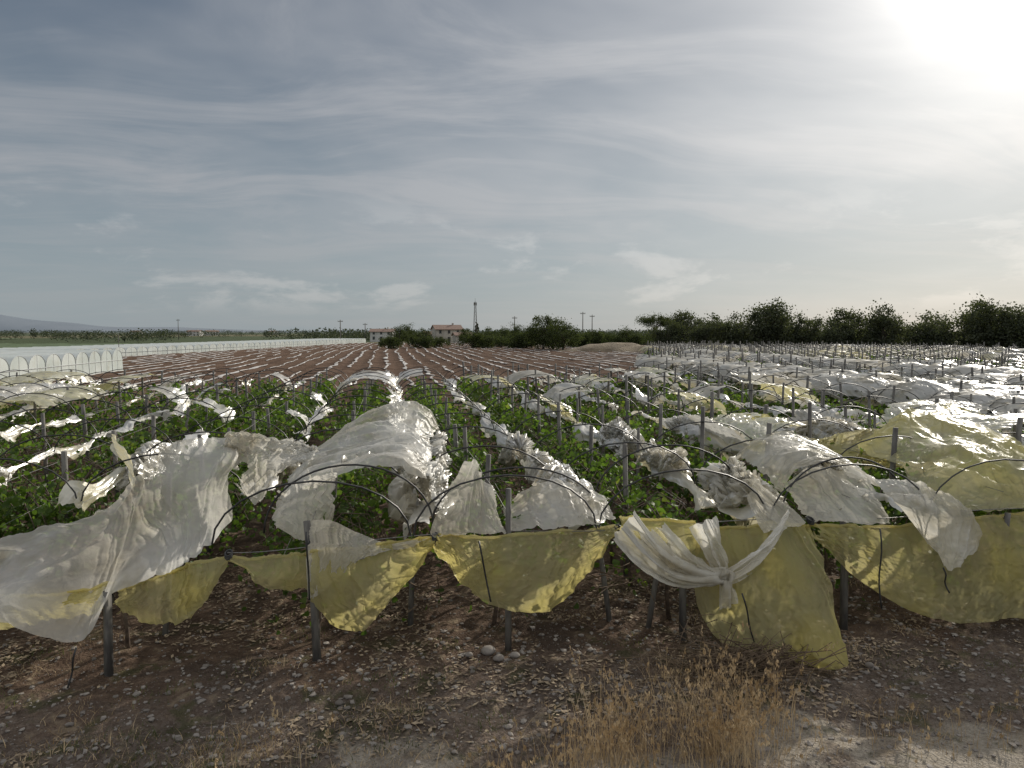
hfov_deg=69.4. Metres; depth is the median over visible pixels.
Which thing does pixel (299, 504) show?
torn plastic sheet
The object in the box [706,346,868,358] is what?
plastic cover
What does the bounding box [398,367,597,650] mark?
vineyard trellis
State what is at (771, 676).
dry grass
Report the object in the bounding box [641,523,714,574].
knotted plastic
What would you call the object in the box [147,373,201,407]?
plastic cover
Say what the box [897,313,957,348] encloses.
olive tree
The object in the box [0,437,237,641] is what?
torn plastic sheet
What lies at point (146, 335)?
distant tree line
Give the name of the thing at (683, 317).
olive tree
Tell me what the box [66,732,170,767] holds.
weed tuft
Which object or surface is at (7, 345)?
green crop field
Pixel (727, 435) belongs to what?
plastic cover
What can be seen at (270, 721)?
weed tuft
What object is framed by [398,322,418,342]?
broadleaf tree
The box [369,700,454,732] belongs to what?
weed tuft
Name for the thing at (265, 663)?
weed tuft
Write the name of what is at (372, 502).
grapevine
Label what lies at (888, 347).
vineyard trellis
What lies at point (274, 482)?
plastic ribbon
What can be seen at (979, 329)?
olive tree
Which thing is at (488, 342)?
shrub
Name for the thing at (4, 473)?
crumpled plastic
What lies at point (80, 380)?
vineyard trellis
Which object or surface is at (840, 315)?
olive tree
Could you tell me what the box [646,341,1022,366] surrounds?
vineyard trellis
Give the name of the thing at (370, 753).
weed tuft
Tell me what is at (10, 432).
plastic sheeting
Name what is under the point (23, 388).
plastic cover
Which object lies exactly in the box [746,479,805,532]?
knotted plastic
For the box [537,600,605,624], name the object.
weed tuft
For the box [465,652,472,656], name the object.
rock
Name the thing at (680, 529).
yellow plastic skirt
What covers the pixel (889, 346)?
plastic cover
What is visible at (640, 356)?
plastic cover
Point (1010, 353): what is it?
plastic cover
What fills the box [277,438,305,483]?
crumpled plastic
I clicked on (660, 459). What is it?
crumpled plastic
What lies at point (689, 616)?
weed tuft
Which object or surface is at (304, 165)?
sky
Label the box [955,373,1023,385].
plastic cover
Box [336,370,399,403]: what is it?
plastic cover
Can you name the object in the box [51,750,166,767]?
weed tuft
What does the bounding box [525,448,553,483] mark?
crumpled plastic
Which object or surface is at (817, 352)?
vineyard trellis
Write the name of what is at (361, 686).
weed tuft
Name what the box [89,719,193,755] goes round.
weed tuft
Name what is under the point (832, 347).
plastic cover
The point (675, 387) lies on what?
plastic ribbon
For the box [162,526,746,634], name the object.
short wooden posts
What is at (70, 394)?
plastic cover
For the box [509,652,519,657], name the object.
rock
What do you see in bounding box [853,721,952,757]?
weed tuft
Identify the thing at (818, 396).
grapevine
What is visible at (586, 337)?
shrub
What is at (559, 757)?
dry grass
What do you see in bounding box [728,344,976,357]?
plastic cover
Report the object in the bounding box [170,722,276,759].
weed tuft
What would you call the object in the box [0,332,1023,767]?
ground
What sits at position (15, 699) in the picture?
weed tuft
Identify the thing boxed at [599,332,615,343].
shrub
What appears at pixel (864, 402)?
plastic ribbon
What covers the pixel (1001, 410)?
plastic cover
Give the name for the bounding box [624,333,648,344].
shrub
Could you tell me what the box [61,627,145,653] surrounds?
weed tuft
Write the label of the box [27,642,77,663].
weed tuft
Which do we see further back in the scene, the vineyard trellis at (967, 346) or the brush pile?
the vineyard trellis at (967, 346)
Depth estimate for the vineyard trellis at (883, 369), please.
43.59 m
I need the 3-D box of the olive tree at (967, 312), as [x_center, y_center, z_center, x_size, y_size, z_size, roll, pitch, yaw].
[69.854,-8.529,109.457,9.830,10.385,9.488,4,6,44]
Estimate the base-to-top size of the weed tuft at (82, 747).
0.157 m
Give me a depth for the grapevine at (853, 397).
29.50 m
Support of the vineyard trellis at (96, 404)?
on the ground at (450, 616)
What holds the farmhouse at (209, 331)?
on the ground at (450, 616)
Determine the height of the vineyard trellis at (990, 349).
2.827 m
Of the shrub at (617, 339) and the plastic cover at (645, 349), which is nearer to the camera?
the plastic cover at (645, 349)
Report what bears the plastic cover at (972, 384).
attached to the vineyard trellis at (842, 370)
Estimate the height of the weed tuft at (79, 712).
0.232 m
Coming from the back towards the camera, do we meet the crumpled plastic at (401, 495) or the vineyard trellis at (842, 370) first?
the vineyard trellis at (842, 370)
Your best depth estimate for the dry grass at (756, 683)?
7.55 m
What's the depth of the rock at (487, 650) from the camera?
9.17 m
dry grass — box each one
[190,683,339,767]
[345,717,754,767]
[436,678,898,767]
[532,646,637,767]
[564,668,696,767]
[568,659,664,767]
[602,633,775,711]
[603,621,891,735]
[645,648,742,752]
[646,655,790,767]
[658,689,1023,767]
[675,663,802,767]
[691,645,808,736]
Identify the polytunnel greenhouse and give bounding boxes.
[0,338,365,355]
[0,350,122,386]
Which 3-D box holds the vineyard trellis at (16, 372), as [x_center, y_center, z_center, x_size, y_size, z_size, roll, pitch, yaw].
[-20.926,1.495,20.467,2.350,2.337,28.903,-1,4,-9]
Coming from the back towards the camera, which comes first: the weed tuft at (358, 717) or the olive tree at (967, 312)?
the olive tree at (967, 312)
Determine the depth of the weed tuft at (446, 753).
6.98 m
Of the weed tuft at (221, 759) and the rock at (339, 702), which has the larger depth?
the rock at (339, 702)
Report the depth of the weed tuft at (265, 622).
10.19 m
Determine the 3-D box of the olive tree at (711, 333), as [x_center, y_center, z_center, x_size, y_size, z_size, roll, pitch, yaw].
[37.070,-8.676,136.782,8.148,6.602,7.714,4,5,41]
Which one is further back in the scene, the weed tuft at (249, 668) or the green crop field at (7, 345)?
the green crop field at (7, 345)
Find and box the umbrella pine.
[634,312,671,328]
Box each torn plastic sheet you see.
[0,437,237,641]
[224,431,318,504]
[269,401,438,509]
[272,472,336,540]
[306,520,429,597]
[425,430,451,514]
[430,459,505,537]
[501,478,615,530]
[736,431,879,491]
[749,428,903,469]
[784,466,889,524]
[857,407,1023,511]
[871,478,981,570]
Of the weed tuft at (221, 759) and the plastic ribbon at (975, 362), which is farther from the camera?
the plastic ribbon at (975, 362)
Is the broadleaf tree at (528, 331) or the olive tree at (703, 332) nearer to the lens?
the olive tree at (703, 332)
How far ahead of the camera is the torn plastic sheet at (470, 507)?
9.38 m
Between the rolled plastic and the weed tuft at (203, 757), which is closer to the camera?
the weed tuft at (203, 757)
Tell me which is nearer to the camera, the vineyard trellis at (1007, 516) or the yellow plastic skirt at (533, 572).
the yellow plastic skirt at (533, 572)
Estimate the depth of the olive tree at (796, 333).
117.52 m
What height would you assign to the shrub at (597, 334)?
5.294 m
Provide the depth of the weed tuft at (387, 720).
7.43 m
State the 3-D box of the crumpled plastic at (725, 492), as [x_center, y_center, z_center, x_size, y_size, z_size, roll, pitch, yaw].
[3.329,1.503,10.972,0.901,0.791,1.751,-1,4,-9]
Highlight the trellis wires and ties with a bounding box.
[67,444,1023,687]
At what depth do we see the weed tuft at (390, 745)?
7.10 m
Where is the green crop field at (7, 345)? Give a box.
[0,343,135,347]
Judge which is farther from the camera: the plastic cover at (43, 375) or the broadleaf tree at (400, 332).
the broadleaf tree at (400, 332)
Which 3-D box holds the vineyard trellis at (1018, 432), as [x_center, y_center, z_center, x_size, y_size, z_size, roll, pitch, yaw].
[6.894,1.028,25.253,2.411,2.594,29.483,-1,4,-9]
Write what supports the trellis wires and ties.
on the ground at (450, 616)
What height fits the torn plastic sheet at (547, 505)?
0.483 m
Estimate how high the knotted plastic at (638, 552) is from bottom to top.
0.925 m
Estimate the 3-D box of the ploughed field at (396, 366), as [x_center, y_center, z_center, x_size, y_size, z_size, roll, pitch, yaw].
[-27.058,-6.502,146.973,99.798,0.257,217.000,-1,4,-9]
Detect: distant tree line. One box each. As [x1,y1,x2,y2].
[0,327,644,342]
[329,327,960,339]
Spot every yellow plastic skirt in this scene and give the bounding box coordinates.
[0,581,116,629]
[114,556,228,624]
[229,552,306,590]
[304,536,435,631]
[433,524,618,612]
[619,515,699,555]
[694,523,848,669]
[810,511,1023,623]
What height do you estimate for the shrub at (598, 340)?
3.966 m
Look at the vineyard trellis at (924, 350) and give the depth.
73.81 m
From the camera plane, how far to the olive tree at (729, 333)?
125.64 m
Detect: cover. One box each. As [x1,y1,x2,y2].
[0,371,95,385]
[0,373,155,408]
[0,383,71,401]
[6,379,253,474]
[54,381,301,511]
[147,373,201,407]
[192,372,291,422]
[286,391,325,429]
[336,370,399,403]
[397,368,423,384]
[464,375,581,422]
[504,370,748,445]
[568,374,809,444]
[605,368,864,427]
[634,357,1023,407]
[635,367,1023,432]
[636,354,659,359]
[639,346,662,351]
[644,346,753,353]
[651,355,1023,390]
[672,343,830,352]
[679,349,1023,377]
[681,353,1023,385]
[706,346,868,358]
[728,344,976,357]
[731,372,1023,436]
[825,345,890,349]
[830,348,854,351]
[860,349,1006,360]
[884,344,954,349]
[885,358,983,365]
[895,376,1001,384]
[927,348,1001,352]
[947,350,1023,358]
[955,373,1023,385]
[958,347,1003,350]
[1004,348,1023,353]
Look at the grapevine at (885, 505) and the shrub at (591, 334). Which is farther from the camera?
the shrub at (591, 334)
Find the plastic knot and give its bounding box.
[719,569,734,587]
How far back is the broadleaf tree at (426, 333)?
260.89 m
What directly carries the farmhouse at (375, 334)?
on the ground at (450, 616)
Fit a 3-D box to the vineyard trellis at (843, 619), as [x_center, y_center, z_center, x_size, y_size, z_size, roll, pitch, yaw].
[2.279,1.079,24.209,2.367,2.642,28.898,-1,4,-9]
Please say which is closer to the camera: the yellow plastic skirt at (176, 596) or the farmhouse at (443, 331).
the yellow plastic skirt at (176, 596)
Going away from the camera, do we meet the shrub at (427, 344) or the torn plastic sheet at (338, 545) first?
the torn plastic sheet at (338, 545)
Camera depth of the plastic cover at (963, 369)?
45.70 m
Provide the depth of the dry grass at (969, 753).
7.37 m
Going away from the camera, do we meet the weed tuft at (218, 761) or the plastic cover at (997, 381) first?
the weed tuft at (218, 761)
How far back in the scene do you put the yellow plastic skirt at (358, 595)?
8.83 m
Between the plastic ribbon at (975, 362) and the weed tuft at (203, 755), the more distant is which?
the plastic ribbon at (975, 362)
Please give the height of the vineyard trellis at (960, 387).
2.824 m
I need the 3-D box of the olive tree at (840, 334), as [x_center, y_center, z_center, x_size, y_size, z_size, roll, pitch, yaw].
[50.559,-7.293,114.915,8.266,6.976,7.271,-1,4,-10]
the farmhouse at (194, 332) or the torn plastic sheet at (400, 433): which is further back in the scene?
the farmhouse at (194, 332)
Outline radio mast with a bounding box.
[473,302,476,334]
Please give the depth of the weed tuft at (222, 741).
7.17 m
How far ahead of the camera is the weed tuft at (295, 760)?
6.82 m
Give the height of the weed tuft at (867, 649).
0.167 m
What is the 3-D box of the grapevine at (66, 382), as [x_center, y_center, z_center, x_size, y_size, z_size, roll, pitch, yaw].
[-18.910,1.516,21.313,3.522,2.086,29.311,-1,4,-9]
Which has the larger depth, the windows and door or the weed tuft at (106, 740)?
the windows and door
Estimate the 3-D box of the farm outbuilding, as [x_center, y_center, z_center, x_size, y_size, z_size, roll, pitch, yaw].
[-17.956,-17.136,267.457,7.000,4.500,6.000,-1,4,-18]
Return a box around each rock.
[335,700,343,705]
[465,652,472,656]
[481,645,495,655]
[493,654,503,661]
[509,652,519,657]
[553,726,562,732]
[662,681,670,687]
[865,662,873,667]
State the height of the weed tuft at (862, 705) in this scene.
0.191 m
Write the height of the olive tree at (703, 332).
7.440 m
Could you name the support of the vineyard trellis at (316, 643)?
on the ground at (450, 616)
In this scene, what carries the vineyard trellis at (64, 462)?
on the ground at (450, 616)
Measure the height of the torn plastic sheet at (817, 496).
0.756 m
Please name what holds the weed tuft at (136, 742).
on the ground at (450, 616)
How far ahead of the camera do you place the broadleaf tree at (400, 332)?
248.58 m
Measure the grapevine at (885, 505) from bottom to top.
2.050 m
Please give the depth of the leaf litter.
8.70 m
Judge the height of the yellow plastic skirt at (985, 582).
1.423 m
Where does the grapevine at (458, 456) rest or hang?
on the ground at (450, 616)
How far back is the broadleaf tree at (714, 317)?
149.68 m
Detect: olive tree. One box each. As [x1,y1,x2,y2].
[643,319,687,345]
[655,310,703,343]
[683,313,723,345]
[694,322,722,342]
[715,311,753,346]
[733,300,798,347]
[755,302,795,346]
[784,309,826,347]
[789,314,826,343]
[814,315,863,347]
[823,306,869,343]
[855,300,908,348]
[856,317,907,345]
[890,303,966,348]
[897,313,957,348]
[952,299,1023,346]
[953,293,999,347]
[981,301,1023,348]
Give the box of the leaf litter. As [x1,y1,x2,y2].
[0,511,1023,767]
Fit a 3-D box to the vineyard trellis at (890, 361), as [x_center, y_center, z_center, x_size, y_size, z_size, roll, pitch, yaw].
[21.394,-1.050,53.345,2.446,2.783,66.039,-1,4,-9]
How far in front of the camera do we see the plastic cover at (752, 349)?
92.09 m
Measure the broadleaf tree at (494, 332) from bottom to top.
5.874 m
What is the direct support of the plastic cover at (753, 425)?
attached to the vineyard trellis at (1007, 516)
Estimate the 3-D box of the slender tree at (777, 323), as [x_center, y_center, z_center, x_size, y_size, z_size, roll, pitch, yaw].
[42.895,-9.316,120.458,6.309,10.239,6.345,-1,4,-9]
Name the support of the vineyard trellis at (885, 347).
on the ground at (450, 616)
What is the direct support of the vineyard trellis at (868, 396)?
on the ground at (450, 616)
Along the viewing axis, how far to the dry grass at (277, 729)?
6.93 m
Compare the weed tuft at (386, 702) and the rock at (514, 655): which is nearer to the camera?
the weed tuft at (386, 702)
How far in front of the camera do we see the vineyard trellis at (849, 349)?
68.35 m
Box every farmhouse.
[186,329,203,335]
[204,330,219,335]
[369,327,395,341]
[430,323,462,342]
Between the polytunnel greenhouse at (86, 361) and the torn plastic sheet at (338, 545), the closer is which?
the torn plastic sheet at (338, 545)
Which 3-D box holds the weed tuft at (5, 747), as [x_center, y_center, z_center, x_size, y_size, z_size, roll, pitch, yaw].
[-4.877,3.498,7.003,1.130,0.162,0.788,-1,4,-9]
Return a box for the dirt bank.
[560,342,651,352]
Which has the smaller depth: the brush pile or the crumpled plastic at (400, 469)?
the brush pile
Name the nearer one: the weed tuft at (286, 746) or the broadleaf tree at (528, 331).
the weed tuft at (286, 746)
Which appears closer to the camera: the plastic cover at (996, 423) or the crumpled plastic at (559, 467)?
the crumpled plastic at (559, 467)
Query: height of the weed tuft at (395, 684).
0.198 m
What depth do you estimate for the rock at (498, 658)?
9.01 m
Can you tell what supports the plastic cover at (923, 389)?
on the vineyard trellis at (960, 387)
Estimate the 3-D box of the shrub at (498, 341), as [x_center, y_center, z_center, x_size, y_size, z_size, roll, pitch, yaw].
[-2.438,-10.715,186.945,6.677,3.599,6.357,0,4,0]
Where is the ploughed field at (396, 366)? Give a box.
[4,343,753,407]
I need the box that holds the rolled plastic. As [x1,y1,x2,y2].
[110,434,133,481]
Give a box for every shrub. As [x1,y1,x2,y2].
[377,335,403,348]
[404,332,429,347]
[420,336,435,347]
[430,337,452,346]
[456,329,486,347]
[476,335,494,347]
[487,333,503,343]
[493,334,511,346]
[502,338,515,346]
[506,331,534,348]
[513,338,534,347]
[569,334,587,346]
[577,331,593,346]
[581,330,595,343]
[588,329,605,343]
[592,335,605,343]
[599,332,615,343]
[613,336,627,342]
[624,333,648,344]
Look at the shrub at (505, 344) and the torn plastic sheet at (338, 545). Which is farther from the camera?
the shrub at (505, 344)
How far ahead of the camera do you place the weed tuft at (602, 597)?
11.21 m
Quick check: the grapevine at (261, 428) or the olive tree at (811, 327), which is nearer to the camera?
the grapevine at (261, 428)
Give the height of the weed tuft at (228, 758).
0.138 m
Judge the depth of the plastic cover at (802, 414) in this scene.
23.78 m
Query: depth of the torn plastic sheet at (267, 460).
10.04 m
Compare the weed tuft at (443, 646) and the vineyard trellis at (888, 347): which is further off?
the vineyard trellis at (888, 347)
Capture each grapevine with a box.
[0,376,194,474]
[0,376,253,525]
[0,377,137,447]
[0,378,296,537]
[1,380,85,421]
[122,374,346,647]
[237,380,438,634]
[378,377,543,623]
[445,374,726,619]
[488,380,875,600]
[539,373,1022,553]
[593,375,1023,522]
[633,379,1021,474]
[650,365,1023,434]
[657,366,1023,426]
[659,369,1023,431]
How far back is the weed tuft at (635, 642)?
9.53 m
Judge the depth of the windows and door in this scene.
275.51 m
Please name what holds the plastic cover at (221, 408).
attached to the vineyard trellis at (64, 462)
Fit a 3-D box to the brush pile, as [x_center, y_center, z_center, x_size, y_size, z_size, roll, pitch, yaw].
[1.020,2.636,9.449,6.818,1.422,3.280,2,4,23]
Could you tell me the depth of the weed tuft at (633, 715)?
7.61 m
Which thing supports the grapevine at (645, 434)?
on the ground at (450, 616)
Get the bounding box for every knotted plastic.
[613,510,726,587]
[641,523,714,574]
[689,516,728,577]
[719,577,737,609]
[726,510,789,583]
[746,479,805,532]
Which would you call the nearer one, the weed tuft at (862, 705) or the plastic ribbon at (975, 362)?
the weed tuft at (862, 705)
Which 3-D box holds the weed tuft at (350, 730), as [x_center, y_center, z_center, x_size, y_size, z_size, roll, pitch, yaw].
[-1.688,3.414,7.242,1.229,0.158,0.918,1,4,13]
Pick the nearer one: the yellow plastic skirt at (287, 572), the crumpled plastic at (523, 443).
the yellow plastic skirt at (287, 572)
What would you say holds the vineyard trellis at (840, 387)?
on the ground at (450, 616)
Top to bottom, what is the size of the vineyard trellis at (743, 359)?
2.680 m
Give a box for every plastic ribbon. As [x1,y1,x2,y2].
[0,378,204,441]
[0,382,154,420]
[240,383,351,495]
[390,376,434,539]
[441,378,605,529]
[480,375,756,525]
[530,379,902,511]
[569,374,794,431]
[618,375,865,428]
[659,373,1023,444]
[660,354,934,378]
[669,372,1023,429]
[735,350,1023,368]
[773,351,1019,364]
[868,355,1023,363]
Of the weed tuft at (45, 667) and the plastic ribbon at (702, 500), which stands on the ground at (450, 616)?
the weed tuft at (45, 667)
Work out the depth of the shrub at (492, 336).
192.88 m
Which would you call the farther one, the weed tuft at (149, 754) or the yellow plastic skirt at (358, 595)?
the yellow plastic skirt at (358, 595)
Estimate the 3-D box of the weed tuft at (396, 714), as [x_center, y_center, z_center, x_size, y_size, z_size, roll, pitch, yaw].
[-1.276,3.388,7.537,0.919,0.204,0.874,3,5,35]
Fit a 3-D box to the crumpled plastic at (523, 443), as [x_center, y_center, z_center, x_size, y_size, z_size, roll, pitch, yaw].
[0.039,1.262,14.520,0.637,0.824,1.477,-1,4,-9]
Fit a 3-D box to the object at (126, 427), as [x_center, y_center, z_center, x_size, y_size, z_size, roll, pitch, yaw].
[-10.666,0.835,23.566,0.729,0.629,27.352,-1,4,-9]
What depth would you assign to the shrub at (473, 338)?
174.91 m
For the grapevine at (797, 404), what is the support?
on the ground at (450, 616)
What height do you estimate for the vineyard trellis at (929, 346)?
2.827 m
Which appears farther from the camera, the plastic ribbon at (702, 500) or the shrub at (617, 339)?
the shrub at (617, 339)
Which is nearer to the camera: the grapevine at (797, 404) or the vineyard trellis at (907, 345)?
the grapevine at (797, 404)
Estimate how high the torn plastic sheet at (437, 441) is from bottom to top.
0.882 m
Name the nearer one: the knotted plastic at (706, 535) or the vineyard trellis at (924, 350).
the knotted plastic at (706, 535)
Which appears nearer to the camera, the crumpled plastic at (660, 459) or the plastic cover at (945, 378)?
the crumpled plastic at (660, 459)
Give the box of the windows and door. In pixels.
[439,330,458,341]
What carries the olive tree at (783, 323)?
on the ground at (450, 616)
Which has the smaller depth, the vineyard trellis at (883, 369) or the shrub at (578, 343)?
the vineyard trellis at (883, 369)
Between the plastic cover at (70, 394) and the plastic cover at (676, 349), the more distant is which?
the plastic cover at (676, 349)
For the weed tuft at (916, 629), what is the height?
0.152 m
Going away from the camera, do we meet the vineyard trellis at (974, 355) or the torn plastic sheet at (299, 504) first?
the torn plastic sheet at (299, 504)
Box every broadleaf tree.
[384,323,410,342]
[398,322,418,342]
[415,327,435,339]
[455,327,473,342]
[483,328,501,336]
[496,326,514,337]
[506,323,525,335]
[518,320,539,347]
[520,315,558,348]
[536,318,569,348]
[540,316,587,349]
[614,325,640,342]
[704,312,734,325]
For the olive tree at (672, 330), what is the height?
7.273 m
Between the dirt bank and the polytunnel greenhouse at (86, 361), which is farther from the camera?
the dirt bank
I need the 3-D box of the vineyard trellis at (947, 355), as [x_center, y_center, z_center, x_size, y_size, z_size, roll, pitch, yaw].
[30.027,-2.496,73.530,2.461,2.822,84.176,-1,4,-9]
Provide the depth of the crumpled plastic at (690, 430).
18.25 m
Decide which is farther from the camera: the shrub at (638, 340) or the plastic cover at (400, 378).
the shrub at (638, 340)
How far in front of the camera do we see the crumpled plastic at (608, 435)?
15.95 m
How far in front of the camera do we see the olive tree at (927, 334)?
105.35 m
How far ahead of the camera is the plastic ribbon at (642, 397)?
27.85 m
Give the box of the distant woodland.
[0,329,822,332]
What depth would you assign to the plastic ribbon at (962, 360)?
63.44 m
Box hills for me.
[0,315,584,331]
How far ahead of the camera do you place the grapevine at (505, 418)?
14.20 m
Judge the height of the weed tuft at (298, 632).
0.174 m
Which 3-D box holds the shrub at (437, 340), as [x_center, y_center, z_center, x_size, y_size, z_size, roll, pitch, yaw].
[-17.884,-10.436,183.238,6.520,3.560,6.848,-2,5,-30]
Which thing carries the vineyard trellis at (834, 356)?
on the ground at (450, 616)
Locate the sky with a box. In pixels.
[0,0,1023,331]
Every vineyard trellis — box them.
[0,368,198,466]
[0,368,250,491]
[0,368,299,524]
[0,369,95,418]
[0,369,148,442]
[0,370,29,376]
[81,367,347,676]
[211,367,411,661]
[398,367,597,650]
[444,361,763,640]
[494,363,918,629]
[534,363,1023,528]
[578,363,1023,512]
[621,363,1022,437]
[635,357,1023,416]
[638,345,1020,379]
[639,351,1019,406]
[641,341,1021,367]
[641,346,1023,397]
[642,349,1022,385]
[643,344,1022,368]
[644,344,1023,375]
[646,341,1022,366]
[647,342,1020,367]
[652,351,1023,388]
[661,341,1023,365]
[674,341,1023,366]
[690,340,1022,364]
[698,340,1022,362]
[718,340,1022,360]
[730,341,1023,359]
[744,340,1022,359]
[766,341,1015,352]
[789,341,1023,353]
[809,341,1017,351]
[837,341,1022,352]
[859,342,1015,351]
[886,341,1013,350]
[922,343,1016,351]
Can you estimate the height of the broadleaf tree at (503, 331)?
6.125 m
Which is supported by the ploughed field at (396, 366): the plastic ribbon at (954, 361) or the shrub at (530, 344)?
the shrub at (530, 344)
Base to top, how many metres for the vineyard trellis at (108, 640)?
2.338 m
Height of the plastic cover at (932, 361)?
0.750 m
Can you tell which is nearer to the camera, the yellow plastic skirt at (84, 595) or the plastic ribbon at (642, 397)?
the yellow plastic skirt at (84, 595)
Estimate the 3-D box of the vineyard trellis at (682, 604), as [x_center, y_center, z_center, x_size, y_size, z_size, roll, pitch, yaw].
[-0.021,1.096,23.889,2.423,2.654,28.993,-1,4,-9]
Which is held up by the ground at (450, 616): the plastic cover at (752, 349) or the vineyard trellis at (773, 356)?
the vineyard trellis at (773, 356)
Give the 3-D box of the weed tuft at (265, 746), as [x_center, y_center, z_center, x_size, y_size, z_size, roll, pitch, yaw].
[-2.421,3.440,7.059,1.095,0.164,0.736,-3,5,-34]
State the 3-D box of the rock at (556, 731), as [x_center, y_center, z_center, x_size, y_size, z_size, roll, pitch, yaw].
[0.462,3.471,7.427,0.099,0.059,0.075,-1,4,-9]
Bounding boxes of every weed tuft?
[0,686,30,712]
[0,736,37,760]
[10,728,89,767]
[14,654,83,681]
[21,696,134,741]
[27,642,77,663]
[36,722,142,760]
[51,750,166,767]
[57,718,154,767]
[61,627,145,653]
[61,725,196,767]
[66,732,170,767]
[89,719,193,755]
[110,737,209,767]
[129,722,241,767]
[157,729,240,767]
[161,746,234,767]
[166,732,278,767]
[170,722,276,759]
[175,742,266,767]
[177,749,253,767]
[180,721,272,765]
[199,656,290,678]
[211,727,324,767]
[216,695,319,742]
[231,648,304,678]
[234,614,290,630]
[246,716,338,766]
[251,743,335,767]
[258,618,324,641]
[294,707,404,766]
[320,736,428,767]
[325,669,405,707]
[325,701,405,742]
[342,676,431,715]
[343,705,421,737]
[344,718,439,766]
[346,736,434,767]
[357,668,435,705]
[357,703,448,732]
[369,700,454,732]
[398,734,494,767]
[403,659,482,686]
[410,628,479,659]
[433,705,523,744]
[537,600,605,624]
[582,583,633,600]
[585,698,673,733]
[600,631,664,652]
[631,681,725,716]
[672,608,703,624]
[825,691,910,718]
[843,635,890,664]
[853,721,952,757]
[876,652,933,677]
[891,616,937,644]
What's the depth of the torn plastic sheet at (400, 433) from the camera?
10.87 m
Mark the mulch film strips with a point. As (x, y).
(336, 376)
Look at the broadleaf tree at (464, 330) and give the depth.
248.78 m
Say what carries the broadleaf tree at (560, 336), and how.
on the ground at (450, 616)
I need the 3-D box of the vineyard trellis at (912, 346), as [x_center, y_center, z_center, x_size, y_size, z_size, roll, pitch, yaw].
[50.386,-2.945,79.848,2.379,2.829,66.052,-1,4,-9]
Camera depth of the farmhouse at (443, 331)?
275.74 m
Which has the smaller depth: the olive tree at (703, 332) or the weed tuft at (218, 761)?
the weed tuft at (218, 761)
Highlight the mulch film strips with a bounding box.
[53,342,729,402]
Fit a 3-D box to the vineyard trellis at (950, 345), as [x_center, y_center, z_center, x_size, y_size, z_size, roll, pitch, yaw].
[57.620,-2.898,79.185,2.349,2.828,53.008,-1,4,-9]
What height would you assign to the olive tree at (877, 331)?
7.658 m
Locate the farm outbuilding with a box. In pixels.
[451,332,471,342]
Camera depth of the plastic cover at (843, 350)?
82.99 m
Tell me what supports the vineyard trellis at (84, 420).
on the ground at (450, 616)
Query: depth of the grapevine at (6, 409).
27.66 m
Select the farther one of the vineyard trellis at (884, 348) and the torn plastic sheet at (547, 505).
the vineyard trellis at (884, 348)
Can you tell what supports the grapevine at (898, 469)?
on the ground at (450, 616)
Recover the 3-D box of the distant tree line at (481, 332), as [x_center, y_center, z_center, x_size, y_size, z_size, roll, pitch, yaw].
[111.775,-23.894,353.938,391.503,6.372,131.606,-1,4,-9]
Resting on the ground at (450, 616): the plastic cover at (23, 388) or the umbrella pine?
the umbrella pine
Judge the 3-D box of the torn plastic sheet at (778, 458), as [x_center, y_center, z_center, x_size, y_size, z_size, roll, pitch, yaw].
[4.644,1.206,11.371,2.149,0.741,1.858,-1,4,-9]
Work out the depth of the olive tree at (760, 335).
119.59 m
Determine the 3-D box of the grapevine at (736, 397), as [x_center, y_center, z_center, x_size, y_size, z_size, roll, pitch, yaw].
[9.097,1.216,25.836,3.548,2.050,29.366,-1,4,-9]
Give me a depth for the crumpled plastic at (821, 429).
16.22 m
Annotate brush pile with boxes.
[386,538,888,711]
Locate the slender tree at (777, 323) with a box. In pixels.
[761,297,796,345]
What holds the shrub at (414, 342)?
on the ground at (450, 616)
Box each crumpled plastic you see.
[0,466,11,487]
[115,440,170,490]
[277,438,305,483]
[387,461,439,524]
[391,440,433,475]
[497,431,534,466]
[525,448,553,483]
[532,460,593,490]
[599,416,647,457]
[634,438,692,480]
[663,412,715,438]
[694,456,788,510]
[791,416,864,438]
[792,441,843,476]

